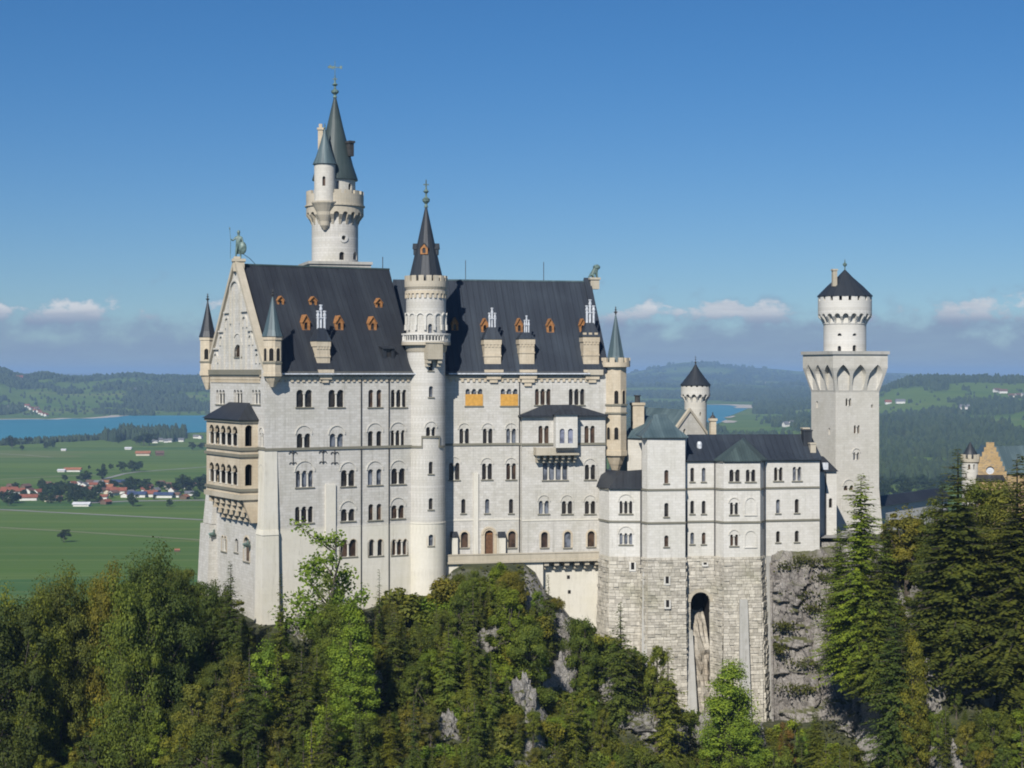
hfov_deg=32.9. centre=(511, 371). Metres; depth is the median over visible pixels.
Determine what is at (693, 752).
shrub
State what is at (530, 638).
leafy tree
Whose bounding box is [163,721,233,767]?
leafy tree
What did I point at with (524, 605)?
spruce tree
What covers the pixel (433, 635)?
spruce tree
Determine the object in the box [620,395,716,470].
gabled hall
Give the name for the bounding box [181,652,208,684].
leafy tree
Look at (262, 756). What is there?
shrub
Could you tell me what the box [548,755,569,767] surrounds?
shrub
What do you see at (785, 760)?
leafy tree
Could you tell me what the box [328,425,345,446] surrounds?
window
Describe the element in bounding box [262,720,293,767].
leafy tree
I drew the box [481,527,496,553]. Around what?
terrace door
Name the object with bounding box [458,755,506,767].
shrub
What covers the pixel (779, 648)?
undergrowth
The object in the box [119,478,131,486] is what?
field tree
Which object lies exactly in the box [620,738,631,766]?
spruce tree
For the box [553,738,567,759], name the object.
spruce tree
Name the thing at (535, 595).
leafy tree
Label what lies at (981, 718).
spruce tree
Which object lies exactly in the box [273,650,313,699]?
leafy tree
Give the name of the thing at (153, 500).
road
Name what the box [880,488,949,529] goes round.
curtain wall
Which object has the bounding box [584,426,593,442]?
window
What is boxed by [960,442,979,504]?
gate turret
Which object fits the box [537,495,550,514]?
window
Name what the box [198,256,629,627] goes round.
castle hall
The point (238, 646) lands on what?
spruce tree
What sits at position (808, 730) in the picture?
leafy tree
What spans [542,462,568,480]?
window
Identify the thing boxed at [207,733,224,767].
spruce tree
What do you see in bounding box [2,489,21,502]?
field tree
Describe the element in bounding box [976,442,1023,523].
gatehouse
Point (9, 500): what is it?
field tree
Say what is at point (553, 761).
spruce tree
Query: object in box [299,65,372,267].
tower
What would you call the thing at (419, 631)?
spruce tree
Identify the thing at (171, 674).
leafy tree
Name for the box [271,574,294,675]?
spruce tree
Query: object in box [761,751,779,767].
leafy tree
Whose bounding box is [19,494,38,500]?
house
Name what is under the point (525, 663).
shrub
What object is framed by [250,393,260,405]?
window
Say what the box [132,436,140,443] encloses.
field tree
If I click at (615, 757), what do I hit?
shrub
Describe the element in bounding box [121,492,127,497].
house
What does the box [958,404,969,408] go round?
farmhouse
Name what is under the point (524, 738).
shrub
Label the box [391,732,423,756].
shrub
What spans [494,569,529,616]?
leafy tree
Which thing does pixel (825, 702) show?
cliff
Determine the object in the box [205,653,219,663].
shrub
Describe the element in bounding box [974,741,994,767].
leafy tree
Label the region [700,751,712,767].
spruce tree
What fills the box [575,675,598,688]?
shrub
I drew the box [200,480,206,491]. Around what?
field tree
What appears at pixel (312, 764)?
spruce tree
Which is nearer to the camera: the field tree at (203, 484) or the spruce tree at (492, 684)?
the spruce tree at (492, 684)
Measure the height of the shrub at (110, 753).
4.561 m
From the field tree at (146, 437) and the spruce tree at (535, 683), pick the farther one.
the field tree at (146, 437)
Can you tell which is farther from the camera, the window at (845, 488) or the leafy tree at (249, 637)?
the window at (845, 488)
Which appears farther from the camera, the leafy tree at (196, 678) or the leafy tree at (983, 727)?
the leafy tree at (196, 678)
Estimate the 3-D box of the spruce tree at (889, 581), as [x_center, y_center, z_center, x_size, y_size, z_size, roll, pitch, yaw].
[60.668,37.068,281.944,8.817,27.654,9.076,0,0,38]
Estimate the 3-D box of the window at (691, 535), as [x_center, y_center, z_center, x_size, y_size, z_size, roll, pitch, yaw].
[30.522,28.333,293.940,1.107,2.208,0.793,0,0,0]
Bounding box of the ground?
[0,362,1023,624]
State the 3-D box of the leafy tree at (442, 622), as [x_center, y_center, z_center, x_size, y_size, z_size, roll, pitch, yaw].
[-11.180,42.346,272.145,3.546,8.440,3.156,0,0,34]
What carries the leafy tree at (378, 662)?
on the castle hill
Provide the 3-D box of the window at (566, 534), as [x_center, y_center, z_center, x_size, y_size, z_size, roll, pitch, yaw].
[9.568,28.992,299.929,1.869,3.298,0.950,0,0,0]
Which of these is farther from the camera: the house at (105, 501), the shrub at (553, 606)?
the house at (105, 501)
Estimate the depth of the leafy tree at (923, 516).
279.46 m
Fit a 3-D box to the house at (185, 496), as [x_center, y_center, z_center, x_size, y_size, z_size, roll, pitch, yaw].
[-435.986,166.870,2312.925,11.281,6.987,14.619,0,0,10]
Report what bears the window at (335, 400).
in the castle hall
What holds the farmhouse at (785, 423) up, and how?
on the ground
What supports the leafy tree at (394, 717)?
on the castle hill
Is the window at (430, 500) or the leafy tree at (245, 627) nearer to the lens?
the leafy tree at (245, 627)
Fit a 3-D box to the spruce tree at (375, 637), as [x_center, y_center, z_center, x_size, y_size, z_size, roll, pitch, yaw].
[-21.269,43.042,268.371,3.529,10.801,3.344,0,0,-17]
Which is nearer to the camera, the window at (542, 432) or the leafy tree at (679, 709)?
the leafy tree at (679, 709)
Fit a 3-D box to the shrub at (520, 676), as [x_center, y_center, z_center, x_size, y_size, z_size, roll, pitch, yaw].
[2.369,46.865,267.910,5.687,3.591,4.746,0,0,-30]
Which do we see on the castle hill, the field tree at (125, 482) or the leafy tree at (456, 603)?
the leafy tree at (456, 603)
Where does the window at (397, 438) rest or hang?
in the castle hall
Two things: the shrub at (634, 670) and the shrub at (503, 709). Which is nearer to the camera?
the shrub at (503, 709)
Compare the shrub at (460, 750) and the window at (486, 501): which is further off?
the window at (486, 501)
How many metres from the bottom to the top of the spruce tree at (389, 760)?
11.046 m
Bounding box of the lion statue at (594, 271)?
[588,264,599,276]
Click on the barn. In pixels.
(159, 453)
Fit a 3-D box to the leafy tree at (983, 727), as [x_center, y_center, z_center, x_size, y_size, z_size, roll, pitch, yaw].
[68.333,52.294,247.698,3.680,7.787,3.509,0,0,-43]
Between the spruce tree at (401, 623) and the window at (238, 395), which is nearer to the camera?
the spruce tree at (401, 623)
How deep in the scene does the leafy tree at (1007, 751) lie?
235.57 m
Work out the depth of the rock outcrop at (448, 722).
255.09 m
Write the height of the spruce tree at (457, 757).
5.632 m
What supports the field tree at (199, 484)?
on the ground
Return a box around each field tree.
[0,491,6,500]
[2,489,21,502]
[3,498,13,505]
[4,435,17,446]
[9,482,18,486]
[37,478,44,485]
[38,482,47,488]
[38,493,47,501]
[39,488,49,494]
[42,483,57,494]
[43,441,50,447]
[46,486,60,495]
[46,493,56,502]
[57,529,71,541]
[59,484,69,493]
[64,495,73,502]
[66,487,73,496]
[70,484,79,496]
[72,491,82,501]
[76,470,91,480]
[80,486,89,490]
[81,490,93,501]
[84,492,96,501]
[90,488,98,499]
[92,484,101,492]
[96,467,107,478]
[97,480,105,487]
[109,480,118,486]
[116,461,127,471]
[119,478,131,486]
[125,484,134,489]
[127,460,137,470]
[127,476,138,484]
[127,492,139,505]
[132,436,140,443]
[134,461,143,471]
[135,433,153,443]
[136,483,148,490]
[139,479,151,485]
[143,433,158,444]
[155,481,162,487]
[164,483,170,490]
[166,499,172,506]
[171,474,192,492]
[189,442,196,449]
[190,490,199,498]
[192,476,203,487]
[196,481,204,491]
[197,442,204,449]
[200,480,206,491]
[879,484,893,495]
[880,478,892,486]
[891,474,908,485]
[892,482,911,493]
[904,477,920,491]
[913,474,927,487]
[936,474,948,486]
[947,477,961,488]
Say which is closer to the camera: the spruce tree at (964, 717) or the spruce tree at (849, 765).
the spruce tree at (964, 717)
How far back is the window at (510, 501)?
299.06 m
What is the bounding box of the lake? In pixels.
[0,405,746,439]
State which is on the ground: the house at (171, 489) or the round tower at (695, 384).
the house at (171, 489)
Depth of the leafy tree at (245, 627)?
267.63 m
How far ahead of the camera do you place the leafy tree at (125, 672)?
247.62 m
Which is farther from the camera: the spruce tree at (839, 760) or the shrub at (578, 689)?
the shrub at (578, 689)
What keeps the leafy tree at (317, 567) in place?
on the castle hill
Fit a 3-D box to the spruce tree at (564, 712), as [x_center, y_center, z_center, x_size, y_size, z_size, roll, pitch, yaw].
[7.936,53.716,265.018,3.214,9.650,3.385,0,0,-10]
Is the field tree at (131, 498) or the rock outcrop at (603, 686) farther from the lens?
the field tree at (131, 498)
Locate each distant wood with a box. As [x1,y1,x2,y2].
[0,366,209,415]
[609,360,1023,481]
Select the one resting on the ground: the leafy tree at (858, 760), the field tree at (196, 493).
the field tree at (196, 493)
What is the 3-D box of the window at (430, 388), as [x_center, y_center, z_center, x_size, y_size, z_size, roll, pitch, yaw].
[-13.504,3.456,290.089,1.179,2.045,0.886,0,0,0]
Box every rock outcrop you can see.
[287,613,309,640]
[370,670,388,704]
[432,708,459,740]
[477,628,496,651]
[509,671,536,709]
[552,613,571,658]
[554,651,577,692]
[599,680,623,700]
[616,708,661,742]
[658,720,690,754]
[692,712,720,744]
[749,721,766,745]
[834,702,861,736]
[907,580,924,611]
[914,658,955,714]
[961,674,1011,707]
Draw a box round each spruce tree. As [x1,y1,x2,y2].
[41,712,63,767]
[170,734,189,767]
[195,593,215,652]
[206,583,238,665]
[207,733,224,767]
[208,739,220,767]
[213,563,254,668]
[223,645,269,767]
[223,722,240,767]
[228,622,245,694]
[237,614,248,674]
[242,746,248,767]
[248,743,263,767]
[260,627,275,680]
[262,647,291,746]
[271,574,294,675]
[279,645,321,767]
[291,725,305,767]
[299,738,309,767]
[302,721,320,767]
[304,647,338,750]
[306,693,341,767]
[308,647,314,684]
[343,712,371,767]
[349,710,368,767]
[369,569,388,647]
[371,615,384,676]
[372,601,412,714]
[377,711,405,767]
[380,606,393,659]
[381,602,407,694]
[397,610,405,631]
[398,619,413,706]
[402,696,429,766]
[411,619,423,662]
[425,613,438,636]
[428,622,465,713]
[429,606,441,662]
[429,745,435,767]
[449,745,460,767]
[453,583,494,704]
[457,587,471,639]
[457,689,489,767]
[457,743,467,767]
[458,653,481,719]
[460,608,476,664]
[462,747,469,767]
[470,746,480,767]
[474,583,488,632]
[478,653,502,736]
[484,581,488,615]
[485,578,494,626]
[486,668,497,693]
[486,730,496,758]
[503,671,511,713]
[511,714,524,759]
[521,590,527,614]
[531,674,539,687]
[537,575,562,659]
[549,734,564,767]
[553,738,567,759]
[559,693,569,744]
[561,693,591,767]
[570,741,580,767]
[598,602,647,729]
[604,740,612,761]
[617,738,623,761]
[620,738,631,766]
[622,740,635,767]
[633,657,645,705]
[639,646,692,767]
[682,753,688,767]
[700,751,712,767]
[767,749,777,767]
[779,727,794,766]
[792,726,805,767]
[796,743,808,767]
[803,708,821,765]
[803,712,827,767]
[805,473,904,696]
[817,737,831,767]
[835,749,840,767]
[836,539,913,711]
[848,751,852,767]
[853,599,932,767]
[871,514,905,646]
[881,449,1023,691]
[884,483,987,661]
[900,618,912,667]
[928,454,1023,714]
[935,706,954,767]
[957,706,972,731]
[969,705,982,753]
[978,705,983,729]
[1018,737,1023,767]
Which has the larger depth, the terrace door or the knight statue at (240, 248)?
the terrace door
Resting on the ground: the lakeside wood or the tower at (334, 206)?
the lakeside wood
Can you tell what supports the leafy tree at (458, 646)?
on the castle hill
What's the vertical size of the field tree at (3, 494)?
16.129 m
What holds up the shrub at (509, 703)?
on the castle hill
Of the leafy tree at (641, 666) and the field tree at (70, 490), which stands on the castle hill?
the leafy tree at (641, 666)
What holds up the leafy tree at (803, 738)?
on the castle hill
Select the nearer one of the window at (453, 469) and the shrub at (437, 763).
the shrub at (437, 763)
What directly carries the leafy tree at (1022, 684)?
on the castle hill
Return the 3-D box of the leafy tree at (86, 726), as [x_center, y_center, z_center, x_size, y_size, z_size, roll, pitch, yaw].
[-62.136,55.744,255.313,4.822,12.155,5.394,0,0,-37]
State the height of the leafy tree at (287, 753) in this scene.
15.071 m
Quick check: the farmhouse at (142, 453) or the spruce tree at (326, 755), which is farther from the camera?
the farmhouse at (142, 453)
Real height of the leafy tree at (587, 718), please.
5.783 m
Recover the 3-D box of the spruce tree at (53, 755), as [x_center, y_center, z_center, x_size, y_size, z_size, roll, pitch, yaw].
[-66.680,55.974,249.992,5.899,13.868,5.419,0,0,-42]
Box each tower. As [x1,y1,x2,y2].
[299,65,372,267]
[401,180,450,595]
[680,355,710,429]
[801,260,889,534]
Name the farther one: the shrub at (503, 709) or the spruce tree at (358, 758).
the shrub at (503, 709)
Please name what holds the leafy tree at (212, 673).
on the castle hill
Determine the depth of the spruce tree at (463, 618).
274.96 m
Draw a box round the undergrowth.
[130,554,1023,767]
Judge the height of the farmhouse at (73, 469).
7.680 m
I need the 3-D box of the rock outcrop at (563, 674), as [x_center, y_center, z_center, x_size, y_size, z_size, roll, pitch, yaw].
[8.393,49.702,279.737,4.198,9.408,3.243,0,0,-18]
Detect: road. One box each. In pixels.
[0,509,202,519]
[91,500,200,502]
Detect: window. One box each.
[215,393,224,405]
[220,535,226,552]
[232,333,241,357]
[236,393,241,402]
[242,535,249,563]
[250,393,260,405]
[258,427,263,446]
[294,460,314,488]
[294,506,314,524]
[295,390,313,407]
[295,425,312,447]
[327,390,345,407]
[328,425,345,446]
[339,252,343,259]
[339,461,356,487]
[339,500,356,522]
[339,538,357,557]
[366,422,383,445]
[366,460,383,485]
[367,390,382,407]
[367,504,382,521]
[368,539,383,557]
[390,390,407,407]
[390,422,406,444]
[390,460,406,485]
[390,497,405,519]
[391,538,407,556]
[424,421,437,435]
[427,462,434,474]
[427,498,434,510]
[427,534,434,546]
[428,324,431,332]
[428,386,434,397]
[447,456,460,480]
[458,422,470,442]
[459,530,469,548]
[460,499,466,514]
[464,389,483,406]
[480,457,493,480]
[481,422,493,442]
[484,499,490,514]
[500,389,518,406]
[505,423,517,442]
[505,457,517,480]
[506,529,517,548]
[508,499,514,514]
[534,389,549,405]
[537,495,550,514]
[538,426,547,442]
[539,530,549,548]
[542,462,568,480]
[553,409,578,447]
[560,494,573,514]
[562,530,572,548]
[569,389,585,405]
[583,458,596,480]
[583,494,596,514]
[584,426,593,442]
[586,529,596,547]
[618,494,633,514]
[618,526,633,545]
[663,470,669,484]
[663,503,669,517]
[663,535,669,547]
[689,468,695,482]
[689,501,695,514]
[689,532,695,544]
[701,468,706,482]
[701,501,706,514]
[701,533,706,544]
[728,469,740,482]
[728,497,739,515]
[728,529,739,546]
[745,469,756,482]
[773,467,783,481]
[775,500,781,514]
[775,531,781,543]
[792,467,802,481]
[794,499,800,513]
[794,531,800,542]
[842,479,854,495]
[852,448,860,459]
[854,426,858,433]
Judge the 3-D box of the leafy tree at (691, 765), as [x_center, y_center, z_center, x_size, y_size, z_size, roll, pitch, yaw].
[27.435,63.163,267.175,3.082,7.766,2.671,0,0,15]
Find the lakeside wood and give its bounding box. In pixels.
[0,422,186,445]
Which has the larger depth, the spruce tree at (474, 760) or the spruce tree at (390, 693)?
the spruce tree at (390, 693)
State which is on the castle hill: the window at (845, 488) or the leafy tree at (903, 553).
the leafy tree at (903, 553)
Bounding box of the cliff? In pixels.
[769,547,853,722]
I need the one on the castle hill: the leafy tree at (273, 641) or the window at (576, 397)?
the leafy tree at (273, 641)
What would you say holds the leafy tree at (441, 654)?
on the castle hill
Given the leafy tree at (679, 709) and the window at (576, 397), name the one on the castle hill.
the leafy tree at (679, 709)
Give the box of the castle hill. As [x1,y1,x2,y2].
[3,519,1023,767]
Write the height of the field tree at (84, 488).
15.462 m
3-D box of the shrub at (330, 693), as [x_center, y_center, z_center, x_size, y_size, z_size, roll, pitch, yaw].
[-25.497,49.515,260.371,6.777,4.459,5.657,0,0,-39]
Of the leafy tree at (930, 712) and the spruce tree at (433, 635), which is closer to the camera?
the leafy tree at (930, 712)
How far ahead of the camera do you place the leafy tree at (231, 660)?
251.41 m
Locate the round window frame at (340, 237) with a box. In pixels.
[339,233,347,241]
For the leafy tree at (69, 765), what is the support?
on the castle hill
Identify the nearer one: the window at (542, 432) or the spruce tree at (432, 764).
the spruce tree at (432, 764)
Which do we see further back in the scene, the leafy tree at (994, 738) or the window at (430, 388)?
the window at (430, 388)
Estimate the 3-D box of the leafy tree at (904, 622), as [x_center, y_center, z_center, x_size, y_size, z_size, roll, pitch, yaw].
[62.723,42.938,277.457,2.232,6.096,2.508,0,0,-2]
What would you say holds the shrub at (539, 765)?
on the castle hill
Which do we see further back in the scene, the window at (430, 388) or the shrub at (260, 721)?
the window at (430, 388)
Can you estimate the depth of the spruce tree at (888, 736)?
256.55 m
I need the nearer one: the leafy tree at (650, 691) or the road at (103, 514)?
the leafy tree at (650, 691)
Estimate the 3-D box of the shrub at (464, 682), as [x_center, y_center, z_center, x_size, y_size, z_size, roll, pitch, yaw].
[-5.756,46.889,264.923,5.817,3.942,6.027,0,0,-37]
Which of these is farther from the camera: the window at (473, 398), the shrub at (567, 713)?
the window at (473, 398)
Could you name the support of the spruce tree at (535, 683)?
on the castle hill
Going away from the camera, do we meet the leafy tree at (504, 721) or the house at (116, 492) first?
the leafy tree at (504, 721)
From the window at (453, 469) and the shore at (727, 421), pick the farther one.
the shore at (727, 421)
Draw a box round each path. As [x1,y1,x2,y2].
[0,527,199,539]
[11,474,95,478]
[104,467,199,478]
[821,530,874,537]
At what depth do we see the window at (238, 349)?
288.87 m
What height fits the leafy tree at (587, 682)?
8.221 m
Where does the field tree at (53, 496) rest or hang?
on the ground
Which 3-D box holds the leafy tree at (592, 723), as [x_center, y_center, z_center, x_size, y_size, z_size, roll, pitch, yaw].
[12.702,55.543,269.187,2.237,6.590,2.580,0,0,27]
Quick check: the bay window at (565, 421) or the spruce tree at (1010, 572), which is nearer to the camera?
the spruce tree at (1010, 572)
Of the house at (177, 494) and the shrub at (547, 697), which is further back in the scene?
the house at (177, 494)
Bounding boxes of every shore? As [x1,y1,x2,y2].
[0,415,127,419]
[707,404,751,407]
[722,420,735,422]
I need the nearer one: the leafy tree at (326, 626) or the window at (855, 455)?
the leafy tree at (326, 626)
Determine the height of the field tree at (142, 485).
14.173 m
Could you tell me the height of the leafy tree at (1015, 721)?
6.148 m
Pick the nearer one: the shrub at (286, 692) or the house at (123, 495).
the shrub at (286, 692)
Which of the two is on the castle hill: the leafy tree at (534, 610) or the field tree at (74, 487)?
the leafy tree at (534, 610)
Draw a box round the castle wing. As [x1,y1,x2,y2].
[596,414,821,721]
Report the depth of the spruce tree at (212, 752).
223.13 m
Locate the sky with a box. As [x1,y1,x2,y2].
[0,0,1023,373]
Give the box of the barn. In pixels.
[155,451,163,455]
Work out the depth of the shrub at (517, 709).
260.18 m
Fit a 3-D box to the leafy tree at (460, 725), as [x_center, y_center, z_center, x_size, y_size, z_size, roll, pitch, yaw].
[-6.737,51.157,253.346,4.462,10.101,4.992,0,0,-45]
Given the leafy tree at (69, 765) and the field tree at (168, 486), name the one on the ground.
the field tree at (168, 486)
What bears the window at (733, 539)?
in the castle wing
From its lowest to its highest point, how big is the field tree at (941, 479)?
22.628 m
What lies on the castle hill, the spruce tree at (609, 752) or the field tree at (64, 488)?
the spruce tree at (609, 752)
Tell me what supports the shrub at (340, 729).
on the castle hill
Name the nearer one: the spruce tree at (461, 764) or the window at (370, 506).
the spruce tree at (461, 764)
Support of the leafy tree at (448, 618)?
on the castle hill
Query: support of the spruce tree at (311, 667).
on the castle hill
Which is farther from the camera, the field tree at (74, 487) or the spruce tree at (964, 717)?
the field tree at (74, 487)
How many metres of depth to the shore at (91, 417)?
6368.77 m
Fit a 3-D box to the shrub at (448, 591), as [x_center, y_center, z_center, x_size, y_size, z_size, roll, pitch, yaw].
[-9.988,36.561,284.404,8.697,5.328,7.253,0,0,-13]
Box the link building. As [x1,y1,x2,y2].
[820,456,837,538]
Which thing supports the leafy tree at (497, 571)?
on the castle hill
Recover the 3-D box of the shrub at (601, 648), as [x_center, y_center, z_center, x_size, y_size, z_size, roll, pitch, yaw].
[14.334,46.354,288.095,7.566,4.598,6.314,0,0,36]
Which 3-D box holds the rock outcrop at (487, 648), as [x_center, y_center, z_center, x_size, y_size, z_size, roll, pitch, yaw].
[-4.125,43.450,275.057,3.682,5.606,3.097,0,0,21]
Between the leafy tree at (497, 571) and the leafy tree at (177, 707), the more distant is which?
the leafy tree at (497, 571)
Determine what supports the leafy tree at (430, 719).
on the castle hill
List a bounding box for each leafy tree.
[0,577,73,767]
[0,588,61,767]
[29,559,104,761]
[32,754,55,767]
[54,741,75,767]
[57,569,100,740]
[61,761,85,767]
[67,747,91,764]
[73,710,102,761]
[73,725,111,767]
[79,556,130,741]
[87,566,170,767]
[108,536,208,758]
[144,719,175,767]
[157,724,204,767]
[158,751,176,767]
[163,567,196,597]
[163,701,203,734]
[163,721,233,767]
[164,563,207,678]
[168,684,218,767]
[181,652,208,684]
[190,585,206,613]
[190,661,226,702]
[194,579,231,661]
[198,660,231,712]
[200,685,240,767]
[214,613,236,645]
[217,645,246,712]
[220,763,235,767]
[227,598,244,621]
[228,661,257,723]
[234,703,253,741]
[238,617,248,636]
[239,691,271,741]
[241,754,261,767]
[242,637,291,729]
[243,627,255,652]
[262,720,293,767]
[266,755,292,767]
[268,516,372,639]
[270,633,277,650]
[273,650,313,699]
[273,746,297,767]
[283,678,304,722]
[300,670,330,704]
[301,573,354,689]
[301,705,346,767]
[323,600,383,756]
[337,714,384,767]
[348,655,379,712]
[352,608,369,644]
[366,751,383,767]
[370,712,398,752]
[372,603,403,634]
[373,647,383,673]
[382,610,398,638]
[388,712,398,729]
[389,713,400,730]
[395,752,424,767]
[396,660,433,711]
[396,699,424,757]
[397,625,413,672]
[401,626,436,692]
[411,620,418,634]
[415,705,442,748]
[416,648,438,697]
[432,615,453,647]
[432,632,451,667]
[438,610,452,635]
[441,754,458,767]
[446,636,467,675]
[447,597,457,616]
[449,587,471,656]
[452,687,485,744]
[455,578,479,617]
[463,568,485,586]
[484,589,534,670]
[488,561,510,595]
[489,581,511,628]
[490,759,503,767]
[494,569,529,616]
[494,712,511,739]
[498,660,513,691]
[504,712,527,742]
[506,622,551,681]
[525,712,541,747]
[525,745,541,766]
[529,604,536,618]
[530,591,545,617]
[531,748,554,767]
[539,687,554,708]
[540,650,553,687]
[540,714,569,754]
[546,702,565,718]
[558,615,605,688]
[569,714,589,754]
[571,698,588,731]
[577,665,596,693]
[579,689,592,728]
[582,705,594,730]
[583,690,605,716]
[586,732,599,754]
[587,711,598,739]
[595,709,612,752]
[605,761,619,767]
[617,742,658,767]
[629,652,645,670]
[630,654,643,684]
[635,740,642,747]
[641,665,664,709]
[642,644,675,753]
[648,762,665,767]
[664,686,681,718]
[683,758,699,767]
[686,751,696,767]
[692,656,779,767]
[719,750,746,767]
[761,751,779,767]
[766,737,795,764]
[774,746,800,767]
[777,722,796,763]
[796,733,809,758]
[804,726,811,746]
[806,526,849,680]
[820,742,840,767]
[821,744,870,767]
[841,745,867,767]
[877,533,919,582]
[879,504,926,596]
[893,627,933,767]
[897,621,905,652]
[903,496,950,617]
[925,710,933,750]
[929,708,943,747]
[929,710,956,767]
[947,683,962,719]
[952,477,998,635]
[954,719,974,767]
[962,735,984,767]
[965,478,1006,560]
[971,478,1023,653]
[974,711,1012,767]
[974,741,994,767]
[979,707,994,727]
[979,711,1023,767]
[980,710,997,752]
[987,746,1014,767]
[1007,706,1023,767]
[1012,708,1023,728]
[1019,678,1023,700]
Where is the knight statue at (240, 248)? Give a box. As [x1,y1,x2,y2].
[229,227,254,263]
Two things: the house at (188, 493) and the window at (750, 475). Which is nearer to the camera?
the window at (750, 475)
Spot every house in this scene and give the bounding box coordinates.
[0,487,18,489]
[13,488,25,493]
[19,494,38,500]
[20,483,31,487]
[25,488,33,493]
[33,489,43,494]
[72,502,91,506]
[89,482,97,485]
[99,494,108,498]
[99,499,112,504]
[107,490,119,495]
[110,487,127,493]
[111,479,132,484]
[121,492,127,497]
[127,491,146,497]
[144,490,158,496]
[153,492,174,497]
[168,487,178,491]
[174,492,182,497]
[179,494,189,498]
[184,491,193,495]
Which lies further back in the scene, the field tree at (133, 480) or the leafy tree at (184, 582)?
the field tree at (133, 480)
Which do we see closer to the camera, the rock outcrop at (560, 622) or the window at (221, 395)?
the rock outcrop at (560, 622)
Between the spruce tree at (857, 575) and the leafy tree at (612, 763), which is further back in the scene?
the spruce tree at (857, 575)
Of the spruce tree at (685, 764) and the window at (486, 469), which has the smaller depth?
the spruce tree at (685, 764)
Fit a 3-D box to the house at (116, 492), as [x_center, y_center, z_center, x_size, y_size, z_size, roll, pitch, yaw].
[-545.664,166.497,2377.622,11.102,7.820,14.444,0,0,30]
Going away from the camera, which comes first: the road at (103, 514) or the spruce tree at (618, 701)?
the spruce tree at (618, 701)
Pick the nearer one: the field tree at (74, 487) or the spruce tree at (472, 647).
the spruce tree at (472, 647)
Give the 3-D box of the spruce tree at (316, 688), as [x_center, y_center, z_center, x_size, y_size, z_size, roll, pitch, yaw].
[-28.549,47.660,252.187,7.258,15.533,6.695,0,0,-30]
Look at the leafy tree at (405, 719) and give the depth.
252.84 m
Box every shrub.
[104,740,126,766]
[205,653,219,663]
[230,710,270,725]
[259,744,286,763]
[261,635,296,652]
[262,677,309,699]
[270,674,304,701]
[316,726,351,748]
[320,687,361,706]
[338,720,372,747]
[370,638,386,650]
[376,587,422,623]
[378,648,385,675]
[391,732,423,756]
[396,729,426,747]
[398,595,433,623]
[407,692,431,701]
[410,624,426,637]
[418,593,449,612]
[420,742,454,765]
[420,754,426,767]
[422,611,454,626]
[422,625,430,638]
[423,690,453,714]
[424,752,448,767]
[425,578,455,609]
[428,662,463,687]
[429,575,473,600]
[437,607,464,620]
[440,662,468,676]
[443,748,472,759]
[451,704,485,721]
[452,573,465,582]
[452,743,468,758]
[454,584,498,612]
[456,665,495,684]
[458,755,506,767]
[462,721,492,745]
[477,652,500,672]
[478,651,501,663]
[478,690,488,704]
[478,691,523,717]
[479,572,507,599]
[480,726,522,757]
[481,617,493,629]
[481,715,500,728]
[485,669,503,685]
[485,669,504,685]
[487,749,513,766]
[492,693,514,715]
[494,720,525,743]
[498,630,519,651]
[498,648,525,665]
[498,705,514,717]
[510,665,546,680]
[514,652,544,670]
[515,759,548,767]
[523,613,555,637]
[526,710,540,720]
[534,684,559,705]
[535,718,564,740]
[544,736,571,759]
[545,601,556,608]
[547,698,570,719]
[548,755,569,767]
[551,596,565,610]
[552,690,581,717]
[560,693,598,711]
[571,684,595,703]
[575,639,612,654]
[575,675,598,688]
[578,751,605,767]
[585,654,616,673]
[588,751,610,767]
[590,725,617,750]
[592,634,619,652]
[594,670,611,679]
[605,738,633,755]
[612,752,622,761]
[615,646,647,664]
[617,655,647,679]
[640,666,658,689]
[675,709,697,725]
[684,709,700,732]
[686,748,702,762]
[764,727,786,741]
[772,719,807,738]
[789,749,806,766]
[888,605,910,626]
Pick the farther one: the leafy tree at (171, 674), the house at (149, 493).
the house at (149, 493)
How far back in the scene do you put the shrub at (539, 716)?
260.49 m
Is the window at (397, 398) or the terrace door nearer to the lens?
the window at (397, 398)
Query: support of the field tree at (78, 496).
on the ground
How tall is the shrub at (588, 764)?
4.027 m
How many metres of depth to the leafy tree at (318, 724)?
242.31 m
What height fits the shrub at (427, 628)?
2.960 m
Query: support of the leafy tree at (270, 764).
on the castle hill
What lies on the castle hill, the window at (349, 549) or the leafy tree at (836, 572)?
the leafy tree at (836, 572)
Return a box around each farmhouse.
[64,467,81,471]
[135,451,150,455]
[781,421,789,426]
[895,399,905,403]
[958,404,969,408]
[998,389,1007,392]

